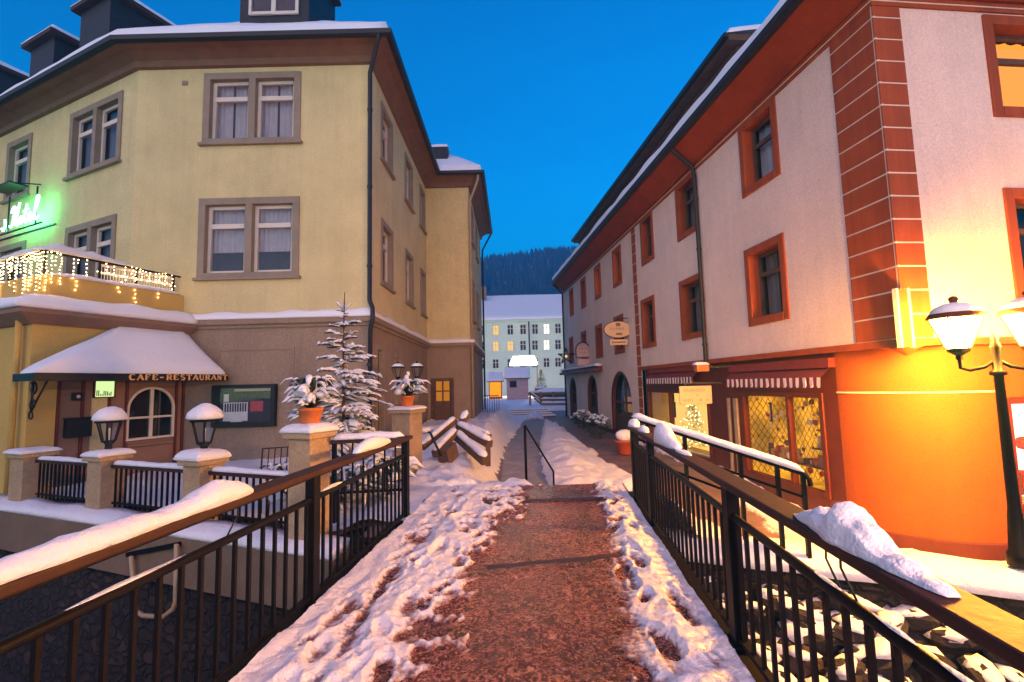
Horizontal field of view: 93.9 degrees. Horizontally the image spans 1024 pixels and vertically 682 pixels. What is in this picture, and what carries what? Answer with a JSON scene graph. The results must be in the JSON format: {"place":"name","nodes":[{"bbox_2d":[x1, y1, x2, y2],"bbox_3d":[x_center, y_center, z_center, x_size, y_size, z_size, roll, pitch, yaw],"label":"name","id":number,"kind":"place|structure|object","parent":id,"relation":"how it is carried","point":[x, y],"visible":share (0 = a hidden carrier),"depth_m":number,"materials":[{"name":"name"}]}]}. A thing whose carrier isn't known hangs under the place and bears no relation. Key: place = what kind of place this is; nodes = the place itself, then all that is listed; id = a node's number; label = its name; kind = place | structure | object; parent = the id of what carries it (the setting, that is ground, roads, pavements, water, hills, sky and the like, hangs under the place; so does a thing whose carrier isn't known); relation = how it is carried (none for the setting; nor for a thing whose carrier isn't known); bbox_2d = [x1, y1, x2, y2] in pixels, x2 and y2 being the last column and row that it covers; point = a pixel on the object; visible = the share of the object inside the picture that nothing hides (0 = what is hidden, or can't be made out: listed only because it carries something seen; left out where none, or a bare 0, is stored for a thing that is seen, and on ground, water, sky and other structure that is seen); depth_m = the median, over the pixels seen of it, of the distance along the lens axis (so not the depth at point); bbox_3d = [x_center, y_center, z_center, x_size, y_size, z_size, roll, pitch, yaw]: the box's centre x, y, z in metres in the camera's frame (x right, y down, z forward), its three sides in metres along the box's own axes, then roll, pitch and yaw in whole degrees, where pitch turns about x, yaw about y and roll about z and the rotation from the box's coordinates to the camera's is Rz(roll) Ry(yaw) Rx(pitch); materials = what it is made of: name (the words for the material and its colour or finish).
{"place":"outdoors","nodes":[
{"label":"outdoors","id":0,"kind":"place"},
{"bbox_2d":[0,517,669,681],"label":"riverbed","id":1,"kind":"structure","parent":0,"point":[5,678],"depth_m":7.39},
{"bbox_2d":[0,494,371,681],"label":"terrace wall","id":2,"kind":"structure","parent":1,"relation":"on","point":[26,524],"depth_m":6.50,"materials":[{"name":"concrete"}]},
{"bbox_2d":[2,446,62,501],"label":"terrace pillar","id":3,"kind":"structure","parent":2,"relation":"on","point":[23,475],"depth_m":8.03,"materials":[{"name":"stone"}]},
{"bbox_2d":[35,456,86,502],"bbox_3d":[-7.238,2.242,7.770,1.739,0.709,0.132,-4,-6,22],"label":"terrace fence","id":4,"kind":"object","parent":2,"relation":"on","point":[62,460],"visible":0.71,"depth_m":7.81,"materials":[{"name":"black metal"}]},
{"bbox_2d":[80,448,135,509],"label":"terrace pillar","id":5,"kind":"structure","parent":2,"relation":"on","point":[100,480],"depth_m":7.23,"materials":[{"name":"stone"}]},
{"bbox_2d":[91,406,127,448],"bbox_3d":[-6.276,1.406,7.447,0.450,0.765,0.443,-1,-5,0],"label":"pillar lantern","id":6,"kind":"object","parent":5,"relation":"on","point":[111,414],"visible":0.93,"depth_m":7.38,"materials":[{"name":"metal"}]},
{"bbox_2d":[111,460,182,511],"bbox_3d":[-5.245,2.114,6.948,1.820,0.714,0.130,-4,-6,22],"label":"terrace fence","id":7,"kind":"object","parent":2,"relation":"on","point":[141,466],"visible":0.69,"depth_m":6.98,"materials":[{"name":"black metal"}]},
{"bbox_2d":[125,541,181,618],"bbox_3d":[-4.749,3.087,6.313,1.360,0.990,0.275,-4,-6,22],"label":"grab hoop","id":8,"kind":"object","parent":2,"relation":"attached to","point":[175,546],"visible":0.74,"depth_m":6.11,"materials":[{"name":"grey metal"}]},
{"bbox_2d":[172,448,231,519],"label":"terrace pillar","id":9,"kind":"structure","parent":2,"relation":"on","point":[197,464],"depth_m":6.42,"materials":[{"name":"stone"}]},
{"bbox_2d":[185,403,223,448],"bbox_3d":[-4.255,1.251,6.615,0.459,0.781,0.452,-1,-5,0],"label":"pillar lantern","id":10,"kind":"object","parent":9,"relation":"on","point":[204,413],"visible":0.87,"depth_m":6.52,"materials":[{"name":"metal"}]},
{"bbox_2d":[208,466,287,527],"bbox_3d":[-3.335,1.995,6.160,1.599,0.712,0.128,-4,-6,22],"label":"terrace fence","id":11,"kind":"object","parent":2,"relation":"on","point":[233,472],"visible":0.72,"depth_m":6.15,"materials":[{"name":"black metal"}]},
{"bbox_2d":[279,422,339,539],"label":"terrace pillar","id":12,"kind":"structure","parent":2,"relation":"on","point":[309,445],"depth_m":5.66,"materials":[{"name":"stone"}]},
{"bbox_2d":[281,374,342,423],"bbox_3d":[-2.470,0.736,5.892,0.785,0.644,0.762,-1,-5,0],"label":"potted plant","id":13,"kind":"object","parent":12,"relation":"on","point":[311,393],"visible":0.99,"depth_m":5.74,"materials":[{"name":"green plant"}]},
{"bbox_2d":[666,528,1023,619],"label":"bank wall","id":14,"kind":"structure","parent":1,"relation":"on","point":[999,584],"depth_m":5.41,"materials":[{"name":"white"}]},
{"bbox_2d":[631,413,812,574],"bbox_3d":[2.696,1.941,6.340,2.234,1.929,0.127,-5,-6,35],"label":"ramp railing","id":15,"kind":"object","parent":14,"relation":"on","point":[777,463],"visible":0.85,"depth_m":6.11,"materials":[{"name":"metal"}]},
{"bbox_2d":[925,291,1023,568],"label":"street lamp","id":16,"kind":"object","parent":14,"relation":"on","point":[954,323],"visible":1,"depth_m":5.23,"materials":[{"name":"metal"}]},
{"bbox_2d":[0,0,779,260],"label":"sky","id":17,"kind":"structure","parent":0,"point":[551,99],"materials":[{"name":"blue"}]},
{"bbox_2d":[52,410,778,567],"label":"street","id":18,"kind":"structure","parent":0,"point":[604,447],"depth_m":12.36,"materials":[{"name":"white snow"}]},
{"bbox_2d":[0,274,197,493],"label":"cafe annex","id":19,"kind":"object","parent":18,"relation":"on","point":[41,323],"visible":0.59,"depth_m":9.54,"materials":[{"name":"yellow paint"}]},
{"bbox_2d":[63,417,91,437],"bbox_3d":[-8.598,1.710,9.472,0.145,0.385,0.440,-4,-6,23],"label":"notice board","id":20,"kind":"object","parent":19,"relation":"attached to","point":[77,427],"visible":0.86,"depth_m":9.42,"materials":[{"name":"metal"}]},
{"bbox_2d":[0,243,180,294],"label":"balcony railing","id":21,"kind":"object","parent":19,"relation":"on","point":[62,249],"visible":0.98,"depth_m":10.11,"materials":[{"name":"metal"}]},
{"bbox_2d":[0,251,172,298],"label":"fairy lights","id":22,"kind":"object","parent":21,"relation":"hanging from","point":[25,262],"visible":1,"depth_m":9.49,"materials":[{"name":"glass"}]},
{"bbox_2d":[92,381,115,397],"bbox_3d":[-8.470,0.998,9.932,0.070,0.360,0.380,-4,-6,23],"label":"lit notice","id":23,"kind":"object","parent":19,"relation":"attached to","point":[104,389],"visible":0.96,"depth_m":9.92,"materials":[{"name":"green plastic"}]},
{"bbox_2d":[12,327,228,419],"bbox_3d":[-7.907,0.582,9.960,1.035,1.886,3.522,-4,-6,24],"label":"entrance canopy","id":24,"kind":"object","parent":19,"relation":"attached to","point":[126,354],"visible":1,"depth_m":9.72,"materials":[{"name":"tile"}]},
{"bbox_2d":[126,440,173,475],"bbox_3d":[-8.073,2.591,10.660,0.071,0.660,0.940,-4,-6,23],"label":"door panel","id":25,"kind":"structure","parent":19,"relation":"in","point":[160,453],"depth_m":10.70,"materials":[{"name":"brown paint"}]},
{"bbox_2d":[126,387,174,440],"bbox_3d":[-8.115,1.611,10.746,0.060,1.160,1.000,-4,-6,23],"label":"arched window","id":26,"kind":"structure","parent":19,"relation":"in","point":[169,391],"depth_m":10.74,"materials":[{"name":"white paint"}]},
{"bbox_2d":[1,457,454,530],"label":"terrace snow","id":27,"kind":"structure","parent":18,"relation":"on","point":[419,493],"depth_m":7.80,"materials":[{"name":"white snow"}]},
{"bbox_2d":[259,459,288,507],"bbox_3d":[-3.175,2.043,6.716,0.859,0.749,0.847,2,-6,-37],"label":"snowy shrub","id":28,"kind":"object","parent":27,"relation":"on","point":[279,466],"visible":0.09,"depth_m":6.73,"materials":[{"name":"white snow"}]},
{"bbox_2d":[265,292,410,509],"bbox_3d":[-2.734,0.952,7.499,2.523,3.495,2.018,-1,-5,0],"label":"young spruce","id":29,"kind":"object","parent":27,"relation":"on","point":[353,420],"visible":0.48,"depth_m":7.48,"materials":[{"name":"green plant"}]},
{"bbox_2d":[337,462,397,506],"bbox_3d":[-2.136,2.077,6.914,0.884,0.665,0.903,2,-6,-30],"label":"snowy shrub","id":30,"kind":"object","parent":27,"relation":"on","point":[357,467],"visible":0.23,"depth_m":6.77,"materials":[{"name":"white snow"}]},
{"bbox_2d":[361,455,423,494],"bbox_3d":[-1.865,2.062,7.199,0.950,0.733,1.014,-4,-6,27],"label":"snowy shrub","id":31,"kind":"object","parent":27,"relation":"on","point":[368,461],"visible":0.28,"depth_m":7.13,"materials":[{"name":"white snow"}]},
{"bbox_2d":[0,0,492,460],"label":"hotel","id":32,"kind":"structure","parent":18,"relation":"on","point":[270,182],"depth_m":12.13,"materials":[{"name":"paint"}]},
{"bbox_2d":[0,240,26,281],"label":"window","id":33,"kind":"structure","parent":32,"relation":"in","point":[9,249],"depth_m":14.43,"materials":[{"name":"stone"}]},
{"bbox_2d":[0,132,32,204],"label":"window","id":34,"kind":"structure","parent":32,"relation":"in","point":[14,148],"depth_m":14.73,"materials":[{"name":"stone"}]},
{"bbox_2d":[0,180,55,240],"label":"neon sign","id":35,"kind":"object","parent":32,"relation":"attached to","point":[8,187],"visible":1,"depth_m":13.56,"materials":[{"name":"glass"}]},
{"bbox_2d":[62,214,116,280],"bbox_3d":[-11.040,-2.188,12.614,2.518,1.920,0.406,-4,-6,24],"label":"window","id":36,"kind":"structure","parent":32,"relation":"in","point":[90,232],"depth_m":12.60,"materials":[{"name":"stone"}]},
{"bbox_2d":[62,90,123,181],"bbox_3d":[-11.161,-5.456,12.929,2.634,1.950,0.405,-4,-6,24],"label":"window","id":37,"kind":"structure","parent":32,"relation":"in","point":[95,135],"depth_m":12.91,"materials":[{"name":"stone"}]},
{"bbox_2d":[210,384,277,427],"bbox_3d":[-6.354,1.536,11.352,1.506,1.000,0.140,-1,-5,0],"label":"menu case","id":38,"kind":"object","parent":32,"relation":"attached to","point":[249,405],"visible":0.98,"depth_m":11.37,"materials":[{"name":"metal"}]},
{"bbox_2d":[192,196,300,280],"bbox_3d":[-6.495,-2.519,11.895,2.614,2.080,0.405,-1,-5,0],"label":"window","id":39,"kind":"structure","parent":32,"relation":"in","point":[251,226],"depth_m":11.88,"materials":[{"name":"glass"}]},
{"bbox_2d":[197,71,302,146],"bbox_3d":[-6.577,-5.870,12.200,2.587,1.930,0.406,-1,-5,0],"label":"window","id":40,"kind":"structure","parent":32,"relation":"in","point":[256,100],"depth_m":12.21,"materials":[{"name":"stone"}]},
{"bbox_2d":[375,344,384,431],"bbox_3d":[-3.489,1.448,12.313,0.230,2.705,0.793,-1,-5,0],"label":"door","id":41,"kind":"structure","parent":32,"relation":"in","point":[379,349],"depth_m":12.55,"materials":[{"name":"wood"}]},
{"bbox_2d":[380,100,395,180],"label":"window","id":42,"kind":"structure","parent":32,"relation":"in","point":[386,134],"depth_m":14.04,"materials":[{"name":"stone"}]},
{"bbox_2d":[380,217,395,293],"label":"window","id":43,"kind":"structure","parent":32,"relation":"in","point":[388,246],"depth_m":13.79,"materials":[{"name":"stone"}]},
{"bbox_2d":[404,151,414,213],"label":"window","id":44,"kind":"structure","parent":32,"relation":"in","point":[408,169],"depth_m":16.89,"materials":[{"name":"stone"}]},
{"bbox_2d":[405,248,415,309],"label":"window","id":45,"kind":"structure","parent":32,"relation":"in","point":[409,259],"depth_m":16.61,"materials":[{"name":"stone"}]},
{"bbox_2d":[419,183,426,234],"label":"window","id":46,"kind":"structure","parent":32,"relation":"in","point":[422,224],"depth_m":19.34,"materials":[{"name":"stone"}]},
{"bbox_2d":[420,267,427,318],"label":"window","id":47,"kind":"structure","parent":32,"relation":"in","point":[422,274],"depth_m":19.03,"materials":[{"name":"stone"}]},
{"bbox_2d":[431,378,453,419],"bbox_3d":[-2.778,2.418,19.201,0.923,1.846,0.230,-1,-5,0],"label":"door","id":48,"kind":"structure","parent":32,"relation":"in","point":[442,389],"depth_m":19.18,"materials":[{"name":"brown wood"}]},
{"bbox_2d":[387,405,426,480],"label":"terrace pillar","id":49,"kind":"structure","parent":18,"relation":"on","point":[406,420],"depth_m":8.79,"materials":[{"name":"stone"}]},
{"bbox_2d":[389,371,430,405],"bbox_3d":[-1.925,0.909,9.000,0.804,0.677,0.826,-1,-5,0],"label":"potted plant","id":50,"kind":"object","parent":49,"relation":"on","point":[407,388],"visible":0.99,"depth_m":8.88,"materials":[{"name":"white plant"}]},
{"bbox_2d":[219,483,766,681],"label":"footbridge","id":51,"kind":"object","parent":18,"relation":"on","point":[548,615],"visible":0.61,"depth_m":3.51,"materials":[{"name":"metal"}]},
{"bbox_2d":[0,435,412,681],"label":"bridge railing","id":52,"kind":"object","parent":51,"relation":"on","point":[58,557],"visible":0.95,"depth_m":2.54,"materials":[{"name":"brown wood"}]},
{"bbox_2d":[330,431,403,522],"bbox_3d":[-1.777,1.673,5.927,0.907,1.083,0.177,-1,-5,-6],"label":"side rail","id":53,"kind":"object","parent":52,"relation":"attached to","point":[344,438],"visible":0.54,"depth_m":5.90,"materials":[{"name":"black metal"}]},
{"bbox_2d":[229,479,755,681],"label":"deck snow","id":54,"kind":"structure","parent":51,"relation":"on","point":[442,518],"depth_m":3.54,"materials":[{"name":"white snow"}]},
{"bbox_2d":[523,425,554,484],"bbox_3d":[0.460,1.985,7.974,0.568,1.190,0.043,1,-6,-28],"label":"stair handrail","id":55,"kind":"object","parent":51,"relation":"on","point":[525,450],"visible":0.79,"depth_m":7.88,"materials":[{"name":"metal"}]},
{"bbox_2d":[627,419,1023,681],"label":"bridge railing","id":56,"kind":"object","parent":51,"relation":"on","point":[854,536],"visible":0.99,"depth_m":2.14,"materials":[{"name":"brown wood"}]},
{"bbox_2d":[494,420,548,484],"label":"footpath","id":57,"kind":"structure","parent":18,"relation":"on","point":[513,464],"depth_m":14.20,"materials":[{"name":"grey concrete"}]},
{"bbox_2d":[507,405,555,416],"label":"stone steps","id":58,"kind":"structure","parent":18,"relation":"on","point":[543,411],"depth_m":28.75,"materials":[{"name":"grey stone"}]},
{"bbox_2d":[582,413,611,438],"bbox_3d":[3.210,3.212,17.974,1.132,1.021,1.097,-5,-7,37],"label":"evergreen bush","id":59,"kind":"object","parent":18,"relation":"on","point":[597,417],"visible":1,"depth_m":17.87,"materials":[{"name":"green plant"}]},
{"bbox_2d":[615,429,630,454],"bbox_3d":[3.382,3.025,14.377,0.567,0.743,0.558,-1,-5,0],"label":"flower pot","id":60,"kind":"object","parent":18,"relation":"on","point":[622,442],"visible":0.79,"depth_m":14.19,"materials":[{"name":"orange ceramic"}]},
{"bbox_2d":[386,403,917,550],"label":"street snow","id":61,"kind":"structure","parent":18,"relation":"on","point":[571,458],"depth_m":11.43,"materials":[{"name":"white snow"}]},
{"bbox_2d":[422,410,492,465],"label":"benches","id":62,"kind":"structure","parent":61,"relation":"on","point":[463,434],"depth_m":9.80,"materials":[{"name":"brown"}]},
{"bbox_2d":[551,0,1023,560],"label":"town house","id":63,"kind":"structure","parent":18,"relation":"on","point":[803,218],"depth_m":7.73,"materials":[{"name":"white paint"}]},
{"bbox_2d":[575,342,588,364],"bbox_3d":[3.568,0.595,23.020,1.019,1.144,0.064,-1,-5,0],"label":"arched sign","id":64,"kind":"object","parent":63,"relation":"attached to","point":[581,349],"visible":0.94,"depth_m":23.03,"materials":[{"name":"metal"}]},
{"bbox_2d":[587,374,598,424],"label":"arched window","id":65,"kind":"structure","parent":63,"relation":"in","point":[593,409],"depth_m":23.00,"materials":[{"name":"red wood"}]},
{"bbox_2d":[594,263,601,299],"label":"window","id":66,"kind":"structure","parent":63,"relation":"in","point":[597,269],"depth_m":21.61,"materials":[{"name":"red paint"}]},
{"bbox_2d":[595,323,602,357],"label":"window","id":67,"kind":"structure","parent":63,"relation":"in","point":[598,328],"depth_m":21.57,"materials":[{"name":"red paint"}]},
{"bbox_2d":[603,318,628,344],"bbox_3d":[3.935,-0.351,17.412,1.211,0.989,0.065,-1,-5,0],"label":"oval sign","id":68,"kind":"object","parent":63,"relation":"attached to","point":[617,329],"visible":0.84,"depth_m":17.39,"materials":[{"name":"wood"}]},
{"bbox_2d":[612,244,622,287],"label":"window","id":69,"kind":"structure","parent":63,"relation":"in","point":[616,253],"depth_m":18.94,"materials":[{"name":"red paint"}]},
{"bbox_2d":[610,370,632,430],"bbox_3d":[4.428,2.437,18.390,0.703,2.779,2.641,-1,-5,0],"label":"door","id":70,"kind":"structure","parent":63,"relation":"in","point":[620,421],"depth_m":18.90,"materials":[{"name":"red wood"}]},
{"bbox_2d":[639,211,654,265],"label":"window","id":71,"kind":"structure","parent":63,"relation":"in","point":[646,242],"depth_m":15.89,"materials":[{"name":"red paint"}]},
{"bbox_2d":[640,294,656,348],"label":"window","id":72,"kind":"structure","parent":63,"relation":"in","point":[645,304],"depth_m":15.91,"materials":[{"name":"red paint"}]},
{"bbox_2d":[647,389,712,462],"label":"shop window","id":73,"kind":"structure","parent":63,"relation":"in","point":[663,405],"depth_m":14.91,"materials":[{"name":"yellow glass"}]},
{"bbox_2d":[674,171,695,241],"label":"window","id":74,"kind":"structure","parent":63,"relation":"in","point":[682,203],"depth_m":13.21,"materials":[{"name":"red paint"}]},
{"bbox_2d":[678,271,706,340],"bbox_3d":[4.908,-0.882,12.579,0.426,1.642,1.306,-1,-5,-6],"label":"window","id":75,"kind":"structure","parent":63,"relation":"in","point":[686,300],"depth_m":13.02,"materials":[{"name":"red paint"}]},
{"bbox_2d":[679,382,724,404],"bbox_3d":[4.402,1.197,10.974,1.120,0.493,0.066,-1,-5,0],"label":"board sign","id":76,"kind":"object","parent":63,"relation":"attached to","point":[695,394],"visible":0.99,"depth_m":10.95,"materials":[{"name":"brown wood"}]},
{"bbox_2d":[737,96,780,198],"bbox_3d":[5.153,-3.880,9.681,0.426,1.592,1.226,-1,-5,-6],"label":"window","id":77,"kind":"structure","parent":63,"relation":"in","point":[747,141],"depth_m":9.97,"materials":[{"name":"red paint"}]},
{"bbox_2d":[743,232,789,326],"bbox_3d":[5.213,-1.170,9.508,0.425,1.642,1.264,-1,-5,-6],"label":"window","id":78,"kind":"structure","parent":63,"relation":"in","point":[753,256],"depth_m":9.83,"materials":[{"name":"red paint"}]},
{"bbox_2d":[740,391,831,499],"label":"shop window","id":79,"kind":"structure","parent":63,"relation":"in","point":[790,426],"depth_m":9.89,"materials":[{"name":"yellow glass"}]},
{"bbox_2d":[981,14,1023,117],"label":"window","id":80,"kind":"structure","parent":63,"relation":"in","point":[1005,63],"depth_m":7.26,"materials":[{"name":"orange glass"}]},
{"bbox_2d":[1002,188,1023,298],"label":"window","id":81,"kind":"structure","parent":63,"relation":"in","point":[1013,198],"depth_m":6.81,"materials":[{"name":"red paint"}]},
{"bbox_2d":[1007,397,1023,513],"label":"shop window","id":82,"kind":"structure","parent":63,"relation":"in","point":[1015,404],"depth_m":7.16,"materials":[{"name":"glass"}]},
{"bbox_2d":[483,394,564,410],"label":"plaza","id":83,"kind":"structure","parent":0,"point":[515,402],"depth_m":42.48,"materials":[{"name":"white snow"}]},
{"bbox_2d":[487,372,503,398],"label":"market hut","id":84,"kind":"object","parent":83,"relation":"on","point":[495,380],"visible":0.99,"depth_m":55.73,"materials":[{"name":"brown wood"}]},
{"bbox_2d":[504,367,529,398],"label":"market hut","id":85,"kind":"object","parent":83,"relation":"on","point":[516,378],"visible":1,"depth_m":51.76,"materials":[{"name":"purple wood"}]},
{"bbox_2d":[481,287,565,394],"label":"house","id":86,"kind":"structure","parent":83,"relation":"on","point":[523,325],"depth_m":80.37,"materials":[{"name":"white paint"}]},
{"bbox_2d":[510,356,537,385],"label":"stall canopy","id":87,"kind":"object","parent":83,"relation":"on","point":[522,360],"visible":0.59,"depth_m":62.30,"materials":[{"name":"white fabric"}]},
{"bbox_2d":[528,390,566,404],"bbox_3d":[2.865,4.371,36.049,3.220,1.267,1.721,-1,-5,0],"label":"timber barrier","id":88,"kind":"object","parent":83,"relation":"on","point":[548,400],"visible":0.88,"depth_m":35.70,"materials":[{"name":"brown wood"}]},
{"bbox_2d":[481,245,576,295],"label":"forest","id":89,"kind":"object","parent":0,"point":[526,273],"visible":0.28,"depth_m":330.65,"materials":[{"name":"green plant"}]},
{"bbox_2d":[716,591,1023,681],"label":"bank slope","id":90,"kind":"structure","parent":0,"point":[913,674],"depth_m":5.05,"materials":[{"name":"white snow"}]},
{"bbox_2d":[756,584,788,612],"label":"bank rock","id":91,"kind":"object","parent":90,"relation":"on","point":[775,593],"visible":0.38,"depth_m":5.64,"materials":[{"name":"white"}]},
{"bbox_2d":[766,596,832,624],"bbox_3d":[3.273,3.158,5.432,0.402,0.378,0.783,22,-8,-43],"label":"bank rock","id":92,"kind":"object","parent":90,"relation":"on","point":[818,616],"visible":0.35,"depth_m":5.37,"materials":[{"name":"white"}]},
{"bbox_2d":[780,644,825,676],"bbox_3d":[3.087,3.390,5.081,0.408,0.314,0.349,-6,-13,41],"label":"bank rock","id":93,"kind":"object","parent":90,"relation":"on","point":[806,661],"visible":0.48,"depth_m":4.98,"materials":[{"name":"brown"}]},
{"bbox_2d":[775,619,840,655],"bbox_3d":[3.267,3.251,5.278,0.779,0.376,0.400,-17,10,17],"label":"bank rock","id":94,"kind":"object","parent":90,"relation":"on","point":[820,636],"visible":0.36,"depth_m":5.16,"materials":[{"name":"white"}]},
{"bbox_2d":[826,653,865,681],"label":"bank rock","id":95,"kind":"object","parent":90,"relation":"on","point":[860,667],"visible":0.52,"depth_m":4.76,"materials":[{"name":"white"}]},
{"bbox_2d":[816,589,883,615],"bbox_3d":[3.831,3.021,5.391,0.386,0.362,0.751,22,-10,-37],"label":"bank rock","id":96,"kind":"object","parent":90,"relation":"on","point":[869,605],"visible":0.24,"depth_m":5.33,"materials":[{"name":"white"}]},
{"bbox_2d":[839,644,866,667],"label":"bank rock","id":97,"kind":"object","parent":90,"relation":"on","point":[859,651],"visible":0.48,"depth_m":4.94,"materials":[{"name":"white"}]},
{"bbox_2d":[832,614,876,645],"bbox_3d":[3.765,3.158,5.200,0.735,0.355,0.378,0,-2,-10],"label":"bank rock","id":98,"kind":"object","parent":90,"relation":"on","point":[857,628],"visible":0.4,"depth_m":5.08,"materials":[{"name":"white"}]},
{"bbox_2d":[876,605,908,636],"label":"bank rock","id":99,"kind":"object","parent":90,"relation":"on","point":[895,618],"visible":0.32,"depth_m":5.12,"materials":[{"name":"white"}]},
{"bbox_2d":[874,636,912,679],"bbox_3d":[3.863,3.223,4.897,0.656,0.332,0.333,-7,-17,-37],"label":"bank rock","id":100,"kind":"object","parent":90,"relation":"on","point":[883,657],"visible":0.44,"depth_m":4.75,"materials":[{"name":"white"}]},
{"bbox_2d":[891,604,940,633],"bbox_3d":[4.368,3.046,5.226,0.536,0.272,0.272,-25,-17,31],"label":"bank rock","id":101,"kind":"object","parent":90,"relation":"on","point":[919,620],"visible":0.58,"depth_m":5.11,"materials":[{"name":"brown"}]},
{"bbox_2d":[912,643,957,681],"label":"bank rock","id":102,"kind":"object","parent":90,"relation":"on","point":[934,651],"visible":0.31,"depth_m":4.77,"materials":[{"name":"white"}]},
{"bbox_2d":[923,626,982,653],"bbox_3d":[4.549,3.081,4.912,0.484,0.245,0.246,-22,-6,29],"label":"bank rock","id":103,"kind":"object","parent":90,"relation":"on","point":[946,639],"visible":0.73,"depth_m":4.87,"materials":[{"name":"white"}]},
{"bbox_2d":[957,653,1005,681],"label":"bank rock","id":104,"kind":"object","parent":90,"relation":"on","point":[976,667],"visible":1,"depth_m":4.57,"materials":[{"name":"white"}]},
{"bbox_2d":[995,663,1023,681],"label":"bank rock","id":105,"kind":"object","parent":90,"relation":"on","point":[1009,674],"visible":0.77,"depth_m":4.52,"materials":[{"name":"white"}]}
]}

